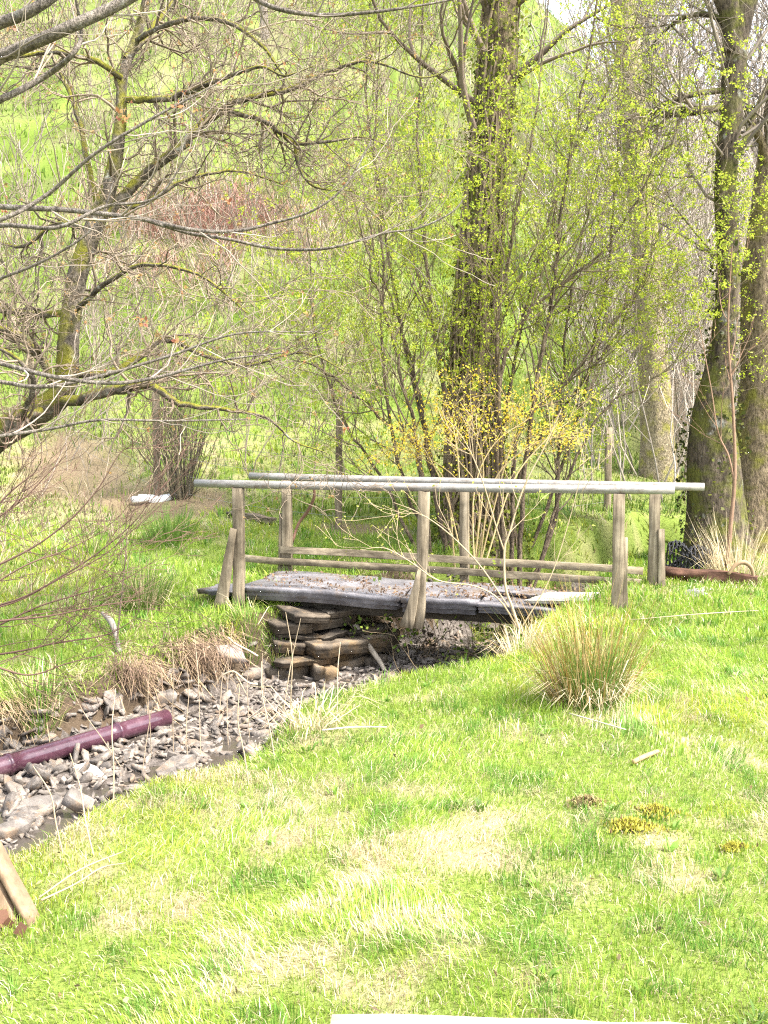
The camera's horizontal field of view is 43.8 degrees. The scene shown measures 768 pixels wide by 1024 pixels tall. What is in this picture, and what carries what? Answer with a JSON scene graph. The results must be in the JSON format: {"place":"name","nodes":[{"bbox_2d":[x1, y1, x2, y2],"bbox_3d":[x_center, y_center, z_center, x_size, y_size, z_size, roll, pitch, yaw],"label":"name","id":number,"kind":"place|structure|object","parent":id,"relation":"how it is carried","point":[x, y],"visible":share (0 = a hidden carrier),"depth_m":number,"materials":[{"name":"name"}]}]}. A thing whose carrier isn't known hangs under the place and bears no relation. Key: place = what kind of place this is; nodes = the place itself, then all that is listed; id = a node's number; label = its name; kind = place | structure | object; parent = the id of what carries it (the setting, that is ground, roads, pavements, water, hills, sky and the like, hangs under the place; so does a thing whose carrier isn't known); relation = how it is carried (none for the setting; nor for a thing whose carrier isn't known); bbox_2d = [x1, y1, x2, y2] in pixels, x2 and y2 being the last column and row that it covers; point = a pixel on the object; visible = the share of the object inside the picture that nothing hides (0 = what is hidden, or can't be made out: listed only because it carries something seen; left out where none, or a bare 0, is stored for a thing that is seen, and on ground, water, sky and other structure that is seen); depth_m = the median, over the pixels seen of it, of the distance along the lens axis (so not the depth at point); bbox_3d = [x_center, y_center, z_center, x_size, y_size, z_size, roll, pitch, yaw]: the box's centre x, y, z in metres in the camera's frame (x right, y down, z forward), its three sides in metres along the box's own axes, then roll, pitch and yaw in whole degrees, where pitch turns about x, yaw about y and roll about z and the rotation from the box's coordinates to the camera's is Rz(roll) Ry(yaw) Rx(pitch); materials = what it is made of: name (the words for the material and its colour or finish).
{"place":"outdoors","nodes":[
{"label":"outdoors","id":0,"kind":"place"},
{"bbox_2d":[0,625,530,857],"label":"water","id":1,"kind":"structure","parent":0,"point":[48,826],"depth_m":7.10,"materials":[{"name":"brown liquid"}]},
{"bbox_2d":[0,818,35,839],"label":"stream slab","id":2,"kind":"object","parent":1,"relation":"in","point":[12,829],"depth_m":5.79,"materials":[{"name":"stone"}]},
{"bbox_2d":[5,806,45,818],"bbox_3d":[-2.262,1.918,6.060,0.254,0.079,0.102,-1,5,-10],"label":"creek stone","id":3,"kind":"object","parent":1,"relation":"in","point":[25,811],"visible":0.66,"depth_m":6.05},
{"bbox_2d":[61,786,94,816],"bbox_3d":[-1.935,1.833,6.049,0.204,0.188,0.087,-1,6,-12],"label":"stream slab","id":4,"kind":"object","parent":1,"relation":"in","point":[72,800],"depth_m":6.02,"materials":[{"name":"stone"}]},
{"bbox_2d":[155,754,195,776],"bbox_3d":[-1.487,1.822,6.849,0.188,0.093,0.350,24,38,30],"label":"creek stone","id":5,"kind":"object","parent":1,"relation":"in","point":[168,766],"visible":0.76,"depth_m":6.85,"materials":[{"name":"stone"}]},
{"bbox_2d":[0,0,767,1023],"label":"ground","id":6,"kind":"structure","parent":0,"point":[636,538],"depth_m":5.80,"materials":[{"name":"plant"}]},
{"bbox_2d":[0,909,26,937],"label":"dead leaves","id":7,"kind":"object","parent":6,"relation":"on","point":[5,918],"visible":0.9,"depth_m":3.09,"materials":[{"name":"plant"}]},
{"bbox_2d":[0,840,39,926],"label":"leaning boards","id":8,"kind":"object","parent":6,"relation":"on","point":[14,893],"visible":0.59,"depth_m":3.19,"materials":[{"name":"brown wood"}]},
{"bbox_2d":[33,766,62,851],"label":"dead stalk","id":9,"kind":"object","parent":6,"relation":"on","point":[53,811],"visible":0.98,"depth_m":3.63,"materials":[{"name":"beige plant"}]},
{"bbox_2d":[1,656,97,737],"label":"grass tussock","id":10,"kind":"object","parent":6,"relation":"on","point":[37,700],"depth_m":7.31,"materials":[{"name":"plant"}]},
{"bbox_2d":[0,466,139,653],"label":"dead stems","id":11,"kind":"object","parent":6,"relation":"on","point":[47,521],"depth_m":11.33,"materials":[{"name":"plant"}]},
{"bbox_2d":[39,851,122,897],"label":"twig","id":12,"kind":"object","parent":6,"relation":"on","point":[50,889],"visible":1,"depth_m":3.36,"materials":[{"name":"wood"}]},
{"bbox_2d":[70,754,93,854],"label":"dead stalk","id":13,"kind":"object","parent":6,"relation":"on","point":[83,809],"visible":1,"depth_m":3.66,"materials":[{"name":"beige plant"}]},
{"bbox_2d":[41,862,125,900],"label":"twig","id":14,"kind":"object","parent":6,"relation":"on","point":[53,894],"visible":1,"depth_m":3.31,"materials":[{"name":"wood"}]},
{"bbox_2d":[103,689,123,711],"bbox_3d":[-2.162,1.510,7.660,0.072,0.181,0.233,-43,-11,11],"label":"creek stone","id":15,"kind":"object","parent":6,"relation":"on","point":[109,694],"visible":1,"depth_m":7.63,"materials":[{"name":"stone"}]},
{"bbox_2d":[111,688,115,801],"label":"dead stalk","id":16,"kind":"object","parent":6,"relation":"on","point":[112,743],"visible":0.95,"depth_m":4.12,"materials":[{"name":"beige plant"}]},
{"bbox_2d":[115,518,136,642],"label":"young shoot","id":17,"kind":"object","parent":6,"relation":"on","point":[122,587],"visible":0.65,"depth_m":8.29,"materials":[{"name":"brown plant"}]},
{"bbox_2d":[0,336,251,725],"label":"dogwood shrub","id":18,"kind":"object","parent":6,"relation":"on","point":[12,601],"visible":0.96,"depth_m":6.42,"materials":[{"name":"brown plant"}]},
{"bbox_2d":[81,641,186,707],"bbox_3d":[-2.068,1.357,7.769,0.944,0.555,0.577,0,5,0],"label":"root mat","id":19,"kind":"object","parent":6,"relation":"hanging from","point":[144,669],"visible":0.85,"depth_m":7.80,"materials":[{"name":"plant"}]},
{"bbox_2d":[93,554,188,614],"bbox_3d":[-2.403,0.702,9.511,1.032,0.576,1.273,-5,7,-42],"label":"rush clump","id":20,"kind":"object","parent":6,"relation":"on","point":[152,593],"visible":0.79,"depth_m":9.40,"materials":[{"name":"plant"}]},
{"bbox_2d":[131,493,174,502],"bbox_3d":[-3.266,-0.191,13.553,0.636,0.160,0.179,-2,6,-19],"label":"white bag","id":21,"kind":"object","parent":6,"relation":"on","point":[164,497],"visible":0.76,"depth_m":13.50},
{"bbox_2d":[153,688,176,703],"bbox_3d":[-1.924,1.572,8.133,0.290,0.127,0.177,-3,6,-28],"label":"bank stone","id":22,"kind":"object","parent":6,"relation":"on","point":[167,696],"visible":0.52,"depth_m":8.10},
{"bbox_2d":[131,499,208,547],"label":"rush clump","id":23,"kind":"object","parent":6,"relation":"on","point":[167,528],"visible":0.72,"depth_m":11.77,"materials":[{"name":"plant"}]},
{"bbox_2d":[74,318,270,499],"bbox_3d":[-3.076,-1.506,13.352,2.138,2.690,2.902,5,7,42],"label":"dark bush","id":24,"kind":"object","parent":6,"relation":"on","point":[182,491],"visible":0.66,"depth_m":13.53,"materials":[{"name":"brown plant"}]},
{"bbox_2d":[0,574,368,750],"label":"hanging dead grass","id":25,"kind":"structure","parent":6,"relation":"on","point":[34,700],"depth_m":8.18,"materials":[{"name":"plant"}]},
{"bbox_2d":[171,631,250,687],"bbox_3d":[-1.615,1.334,8.386,1.058,0.572,0.675,0,5,0],"label":"root mat","id":26,"kind":"object","parent":6,"relation":"hanging from","point":[210,652],"visible":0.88,"depth_m":8.40,"materials":[{"name":"plant"}]},
{"bbox_2d":[215,644,244,663],"bbox_3d":[-1.402,1.298,8.700,0.246,0.165,0.235,-4,7,-34],"label":"bank stone","id":27,"kind":"object","parent":6,"relation":"on","point":[234,660],"visible":0.6,"depth_m":8.66,"materials":[{"name":"stone"}]},
{"bbox_2d":[4,142,456,321],"bbox_3d":[-5.237,-8.082,25.330,11.976,8.194,11.270,-3,6,-26],"label":"dead bracken","id":28,"kind":"object","parent":6,"relation":"on","point":[203,216],"visible":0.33,"depth_m":25.40,"materials":[{"name":"plant"}]},
{"bbox_2d":[237,684,249,786],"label":"dead stalk","id":29,"kind":"object","parent":6,"relation":"on","point":[241,738],"visible":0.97,"depth_m":4.32,"materials":[{"name":"beige plant"}]},
{"bbox_2d":[217,592,272,664],"bbox_3d":[-1.290,1.110,9.170,0.695,0.685,0.759,-1,5,-9],"label":"grass tussock","id":30,"kind":"object","parent":6,"relation":"on","point":[251,640],"depth_m":9.10,"materials":[{"name":"plant"}]},
{"bbox_2d":[0,0,494,454],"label":"overhanging tree","id":31,"kind":"object","parent":6,"relation":"on","point":[54,34],"visible":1,"depth_m":3.28,"materials":[{"name":"grey plant"}]},
{"bbox_2d":[0,0,497,535],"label":"gnarled tree","id":32,"kind":"object","parent":6,"relation":"on","point":[74,298],"visible":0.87,"depth_m":7.78,"materials":[{"name":"green plant"}]},
{"bbox_2d":[226,511,276,523],"bbox_3d":[-1.749,0.067,12.591,0.736,0.137,0.157,3,6,28],"label":"old board","id":33,"kind":"object","parent":6,"relation":"on","point":[265,519],"visible":0.64,"depth_m":12.48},
{"bbox_2d":[243,667,260,680],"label":"bank stone","id":34,"kind":"object","parent":6,"relation":"on","point":[255,674],"visible":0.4,"depth_m":8.87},
{"bbox_2d":[260,5,268,40],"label":"bare tree","id":35,"kind":"object","parent":6,"relation":"on","point":[262,7],"visible":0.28,"depth_m":43.94,"materials":[{"name":"grey plant"}]},
{"bbox_2d":[261,661,274,758],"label":"dead stalk","id":36,"kind":"object","parent":6,"relation":"on","point":[266,712],"visible":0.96,"depth_m":4.69,"materials":[{"name":"beige plant"}]},
{"bbox_2d":[0,0,560,494],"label":"hillside scrub","id":37,"kind":"object","parent":6,"relation":"on","point":[122,234],"visible":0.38,"depth_m":21.94,"materials":[{"name":"green plant"}]},
{"bbox_2d":[285,612,292,732],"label":"dead stalk","id":38,"kind":"object","parent":6,"relation":"on","point":[291,673],"visible":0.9,"depth_m":5.08,"materials":[{"name":"beige plant"}]},
{"bbox_2d":[280,618,300,729],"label":"dead stalk","id":39,"kind":"object","parent":6,"relation":"on","point":[288,677],"visible":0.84,"depth_m":5.54,"materials":[{"name":"beige plant"}]},
{"bbox_2d":[0,582,588,847],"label":"stream bed","id":40,"kind":"object","parent":6,"relation":"on","point":[156,761],"visible":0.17,"depth_m":8.24,"materials":[{"name":"gravel"}]},
{"bbox_2d":[0,725,8,742],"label":"creek stone","id":41,"kind":"object","parent":40,"relation":"on","point":[2,734],"visible":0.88,"depth_m":7.03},
{"bbox_2d":[0,749,15,755],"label":"creek stone","id":42,"kind":"object","parent":40,"relation":"on","point":[2,752],"visible":0.31,"depth_m":7.03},
{"bbox_2d":[9,739,22,749],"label":"creek stone","id":43,"kind":"object","parent":42,"relation":"on","point":[13,745],"visible":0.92,"depth_m":7.10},
{"bbox_2d":[2,791,21,811],"bbox_3d":[-2.385,1.911,6.145,0.097,0.246,0.115,2,6,17],"label":"creek stone","id":44,"kind":"object","parent":40,"relation":"on","point":[10,799],"visible":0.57,"depth_m":6.11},
{"bbox_2d":[24,775,42,791],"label":"creek stone","id":45,"kind":"object","parent":40,"relation":"on","point":[35,782],"visible":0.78,"depth_m":6.45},
{"bbox_2d":[24,762,50,781],"bbox_3d":[-2.398,1.801,6.611,0.114,0.135,0.297,-4,7,-39],"label":"creek stone","id":46,"kind":"object","parent":40,"relation":"on","point":[43,774],"visible":0.89,"depth_m":6.55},
{"bbox_2d":[15,795,62,815],"bbox_3d":[-2.234,1.892,6.153,0.315,0.089,0.194,0,5,0],"label":"stream slab","id":47,"kind":"object","parent":40,"relation":"on","point":[44,802],"depth_m":6.16,"materials":[{"name":"stone"}]},
{"bbox_2d":[35,733,56,743],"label":"creek stone","id":48,"kind":"object","parent":40,"relation":"on","point":[45,738],"visible":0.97,"depth_m":7.17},
{"bbox_2d":[71,743,79,763],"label":"creek stone","id":49,"kind":"object","parent":40,"relation":"on","point":[75,754],"visible":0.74,"depth_m":6.97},
{"bbox_2d":[0,709,171,775],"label":"drain pipe","id":50,"kind":"object","parent":40,"relation":"on","point":[13,763],"visible":0.88,"depth_m":7.13,"materials":[{"name":"purple plastic"}]},
{"bbox_2d":[167,619,173,751],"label":"dead stalk","id":51,"kind":"object","parent":40,"relation":"on","point":[173,692],"visible":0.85,"depth_m":7.08,"materials":[{"name":"beige plant"}]},
{"bbox_2d":[182,688,197,699],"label":"creek stone","id":52,"kind":"object","parent":40,"relation":"on","point":[193,695],"visible":0.95,"depth_m":8.17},
{"bbox_2d":[194,633,200,754],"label":"dead stalk","id":53,"kind":"object","parent":40,"relation":"on","point":[199,699],"visible":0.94,"depth_m":7.00,"materials":[{"name":"beige plant"}]},
{"bbox_2d":[192,687,210,703],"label":"creek stone","id":54,"kind":"object","parent":40,"relation":"on","point":[207,699],"visible":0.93,"depth_m":8.26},
{"bbox_2d":[232,707,247,717],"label":"creek stone","id":55,"kind":"object","parent":40,"relation":"on","point":[244,712],"visible":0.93,"depth_m":7.95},
{"bbox_2d":[0,574,511,853],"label":"stream rubble","id":56,"kind":"object","parent":40,"relation":"on","point":[10,785],"visible":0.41,"depth_m":7.75,"materials":[{"name":"stone"}]},
{"bbox_2d":[29,813,44,829],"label":"creek stone","id":57,"kind":"object","parent":56,"relation":"on","point":[39,818],"visible":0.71,"depth_m":5.96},
{"bbox_2d":[72,763,106,779],"bbox_3d":[-2.052,1.824,6.704,0.297,0.086,0.106,2,6,24],"label":"stream slab","id":58,"kind":"object","parent":56,"relation":"on","point":[94,769],"depth_m":6.70,"materials":[{"name":"stone"}]},
{"bbox_2d":[83,709,98,717],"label":"creek stone","id":59,"kind":"object","parent":56,"relation":"on","point":[88,714],"visible":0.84,"depth_m":7.49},
{"bbox_2d":[81,696,103,711],"bbox_3d":[-2.296,1.518,7.538,0.180,0.080,0.132,0,13,-22],"label":"creek stone","id":60,"kind":"object","parent":59,"relation":"on","point":[95,707],"visible":0.7,"depth_m":7.51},
{"bbox_2d":[89,749,111,764],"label":"creek stone","id":61,"kind":"object","parent":56,"relation":"on","point":[105,756],"visible":0.78,"depth_m":6.92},
{"bbox_2d":[149,728,173,737],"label":"creek stone","id":62,"kind":"object","parent":56,"relation":"on","point":[161,732],"visible":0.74,"depth_m":7.48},
{"bbox_2d":[248,729,269,736],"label":"creek stone","id":63,"kind":"object","parent":56,"relation":"on","point":[257,733],"visible":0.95,"depth_m":7.53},
{"bbox_2d":[258,615,309,675],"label":"grass tussock","id":64,"kind":"object","parent":40,"relation":"on","point":[277,656],"depth_m":9.13,"materials":[{"name":"plant"}]},
{"bbox_2d":[352,621,384,669],"bbox_3d":[-0.164,1.328,9.508,0.477,0.473,0.080,5,7,43],"label":"slanting pole","id":65,"kind":"object","parent":40,"relation":"on","point":[373,652],"visible":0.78,"depth_m":9.44,"materials":[{"name":"grey wood"}]},
{"bbox_2d":[293,490,315,542],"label":"vine stem","id":66,"kind":"object","parent":6,"relation":"on","point":[305,514],"visible":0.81,"depth_m":10.95,"materials":[{"name":"brown plant"}]},
{"bbox_2d":[245,681,382,739],"bbox_3d":[-0.394,1.071,5.175,0.892,0.331,0.815,-4,7,-35],"label":"dry grass tuft","id":67,"kind":"object","parent":6,"relation":"on","point":[318,716],"visible":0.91,"depth_m":5.13,"materials":[{"name":"plant"}]},
{"bbox_2d":[29,354,611,529],"bbox_3d":[-1.873,-1.178,13.992,9.976,3.059,2.566,2,6,19],"label":"wire fence","id":68,"kind":"object","parent":6,"relation":"on","point":[607,477],"visible":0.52,"depth_m":13.51,"materials":[{"name":"metal"}]},
{"bbox_2d":[264,605,399,681],"bbox_3d":[-0.550,1.314,9.506,1.499,0.825,0.793,-4,7,-37],"label":"stone abutment","id":69,"kind":"object","parent":6,"relation":"on","point":[319,649],"visible":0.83,"depth_m":9.23,"materials":[{"name":"stone"}]},
{"bbox_2d":[322,726,386,730],"bbox_3d":[-0.155,1.141,5.048,0.342,0.014,0.019,-1,5,-7],"label":"cane","id":70,"kind":"object","parent":6,"relation":"on","point":[356,727],"visible":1,"depth_m":5.05,"materials":[{"name":"beige plant"}]},
{"bbox_2d":[0,0,735,563],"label":"hillside grass","id":71,"kind":"structure","parent":6,"relation":"on","point":[590,506],"depth_m":18.06,"materials":[{"name":"plant"}]},
{"bbox_2d":[36,588,767,1012],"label":"lawn litter","id":72,"kind":"object","parent":6,"relation":"on","point":[126,998],"visible":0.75,"depth_m":3.43,"materials":[{"name":"plant"}]},
{"bbox_2d":[341,560,557,673],"bbox_3d":[0.688,1.138,9.823,2.228,1.296,2.059,0,5,0],"label":"bramble","id":73,"kind":"object","parent":6,"relation":"on","point":[466,650],"visible":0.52,"depth_m":9.55,"materials":[{"name":"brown plant"}]},
{"bbox_2d":[194,472,706,629],"bbox_3d":[0.620,0.404,9.518,4.981,1.479,1.406,1,6,13],"label":"footbridge","id":74,"kind":"object","parent":6,"relation":"on","point":[417,607],"visible":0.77,"depth_m":9.38,"materials":[{"name":"wood"}]},
{"bbox_2d":[251,569,584,606],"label":"leaf litter","id":75,"kind":"object","parent":74,"relation":"on","point":[441,591],"visible":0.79,"depth_m":9.56,"materials":[{"name":"plant"}]},
{"bbox_2d":[139,0,767,631],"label":"hazel bush","id":76,"kind":"object","parent":6,"relation":"on","point":[557,248],"visible":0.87,"depth_m":10.75,"materials":[{"name":"green plant"}]},
{"bbox_2d":[169,613,767,1023],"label":"lawn weeds","id":77,"kind":"object","parent":6,"relation":"on","point":[674,845],"visible":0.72,"depth_m":3.76,"materials":[{"name":"green plant"}]},
{"bbox_2d":[315,356,625,633],"bbox_3d":[0.684,-0.132,7.778,2.548,2.282,0.650,0,5,4],"label":"pale sapling","id":78,"kind":"object","parent":6,"relation":"on","point":[504,549],"visible":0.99,"depth_m":7.81,"materials":[{"name":"beige plant"}]},
{"bbox_2d":[343,352,601,568],"bbox_3d":[0.942,-0.544,10.619,2.828,2.398,1.136,0,5,0],"label":"forsythia shrub","id":79,"kind":"object","parent":6,"relation":"on","point":[412,452],"visible":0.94,"depth_m":10.49,"materials":[{"name":"yellow plant"}]},
{"bbox_2d":[330,1014,684,1023],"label":"plank","id":80,"kind":"object","parent":6,"relation":"on","point":[384,1019],"visible":1,"depth_m":2.37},
{"bbox_2d":[482,614,566,657],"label":"dry grass tuft","id":81,"kind":"object","parent":6,"relation":"on","point":[509,647],"visible":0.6,"depth_m":7.03,"materials":[{"name":"plant"}]},
{"bbox_2d":[284,0,766,585],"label":"ivy tree","id":82,"kind":"object","parent":6,"relation":"on","point":[500,22],"visible":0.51,"depth_m":11.41,"materials":[{"name":"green plant"}]},
{"bbox_2d":[567,793,614,810],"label":"moss clump","id":83,"kind":"object","parent":6,"relation":"on","point":[580,799],"visible":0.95,"depth_m":4.08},
{"bbox_2d":[477,562,705,719],"bbox_3d":[1.164,0.710,5.526,1.459,0.856,1.519,0,5,0],"label":"rush clump","id":84,"kind":"object","parent":6,"relation":"on","point":[589,683],"visible":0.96,"depth_m":5.46,"materials":[{"name":"plant"}]},
{"bbox_2d":[446,0,767,502],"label":"scrub thicket","id":85,"kind":"object","parent":6,"relation":"on","point":[705,222],"visible":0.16,"depth_m":17.80,"materials":[{"name":"green plant"}]},
{"bbox_2d":[465,0,751,360],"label":"bare tree","id":86,"kind":"object","parent":6,"relation":"on","point":[648,43],"visible":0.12,"depth_m":22.73,"materials":[{"name":"green plant"}]},
{"bbox_2d":[555,0,680,482],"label":"pale tree","id":87,"kind":"object","parent":6,"relation":"on","point":[658,415],"visible":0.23,"depth_m":15.67,"materials":[{"name":"brown plant"}]},
{"bbox_2d":[551,0,715,106],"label":"bare tree","id":88,"kind":"object","parent":6,"relation":"on","point":[644,49],"visible":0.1,"depth_m":31.45,"materials":[{"name":"green plant"}]},
{"bbox_2d":[597,813,681,839],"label":"moss clump","id":89,"kind":"object","parent":6,"relation":"on","point":[632,823],"visible":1,"depth_m":3.85,"materials":[{"name":"plant"}]},
{"bbox_2d":[631,749,659,763],"bbox_3d":[1.262,1.184,4.626,0.228,0.028,0.035,-5,8,-44],"label":"stick","id":90,"kind":"object","parent":6,"relation":"on","point":[645,755],"visible":0.94,"depth_m":4.62,"materials":[{"name":"wood"}]},
{"bbox_2d":[529,0,767,567],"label":"alder tree","id":91,"kind":"object","parent":6,"relation":"on","point":[708,464],"visible":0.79,"depth_m":10.90,"materials":[{"name":"brown plant"}]},
{"bbox_2d":[559,1,757,144],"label":"bare tree","id":92,"kind":"object","parent":6,"relation":"on","point":[643,41],"visible":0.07,"depth_m":28.61,"materials":[{"name":"green plant"}]},
{"bbox_2d":[630,802,701,820],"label":"moss clump","id":93,"kind":"object","parent":6,"relation":"on","point":[654,807],"visible":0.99,"depth_m":4.00,"materials":[{"name":"plant"}]},
{"bbox_2d":[614,0,719,204],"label":"bare tree","id":94,"kind":"object","parent":6,"relation":"on","point":[686,56],"visible":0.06,"depth_m":38.38,"materials":[{"name":"green plant"}]},
{"bbox_2d":[575,0,767,555],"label":"broad tree","id":95,"kind":"object","parent":6,"relation":"on","point":[754,462],"visible":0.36,"depth_m":11.58,"materials":[{"name":"brown plant"}]},
{"bbox_2d":[665,540,717,568],"bbox_3d":[3.330,0.567,10.399,0.568,0.575,0.368,0,5,0],"label":"wire netting","id":96,"kind":"object","parent":6,"relation":"on","point":[688,553],"visible":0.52,"depth_m":10.32,"materials":[{"name":"metal"}]},
{"bbox_2d":[632,610,758,619],"bbox_3d":[2.620,0.855,7.946,1.212,0.036,0.082,-1,6,-15],"label":"stick","id":97,"kind":"object","parent":6,"relation":"on","point":[698,614],"visible":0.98,"depth_m":7.91,"materials":[{"name":"wood"}]},
{"bbox_2d":[646,225,767,570],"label":"red sapling","id":98,"kind":"object","parent":6,"relation":"on","point":[733,495],"visible":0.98,"depth_m":10.24,"materials":[{"name":"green plant"}]},
{"bbox_2d":[665,566,758,585],"bbox_3d":[3.353,0.660,9.832,0.942,0.140,0.160,2,6,23],"label":"timber baulk","id":99,"kind":"object","parent":6,"relation":"on","point":[694,574],"visible":0.8,"depth_m":9.79,"materials":[{"name":"wood"}]},
{"bbox_2d":[727,560,754,575],"bbox_3d":[3.607,0.587,9.648,0.288,0.211,0.048,0,5,0],"label":"bark curl","id":100,"kind":"object","parent":99,"relation":"on","point":[741,562],"visible":0.99,"depth_m":9.63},
{"bbox_2d":[661,0,767,185],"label":"bare tree","id":101,"kind":"object","parent":6,"relation":"on","point":[761,24],"visible":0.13,"depth_m":27.22,"materials":[{"name":"grey plant"}]},
{"bbox_2d":[663,0,767,104],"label":"bare tree","id":102,"kind":"object","parent":6,"relation":"on","point":[748,66],"visible":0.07,"depth_m":27.84,"materials":[{"name":"green plant"}]},
{"bbox_2d":[679,508,767,579],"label":"dry grass tuft","id":103,"kind":"object","parent":6,"relation":"on","point":[738,556],"visible":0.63,"depth_m":10.17,"materials":[{"name":"plant"}]},
{"bbox_2d":[716,840,757,852],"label":"moss clump","id":104,"kind":"object","parent":6,"relation":"on","point":[731,845],"visible":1,"depth_m":3.71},
{"bbox_2d":[541,0,767,117],"label":"sky","id":105,"kind":"structure","parent":0,"point":[556,6],"materials":[{"name":"white"}]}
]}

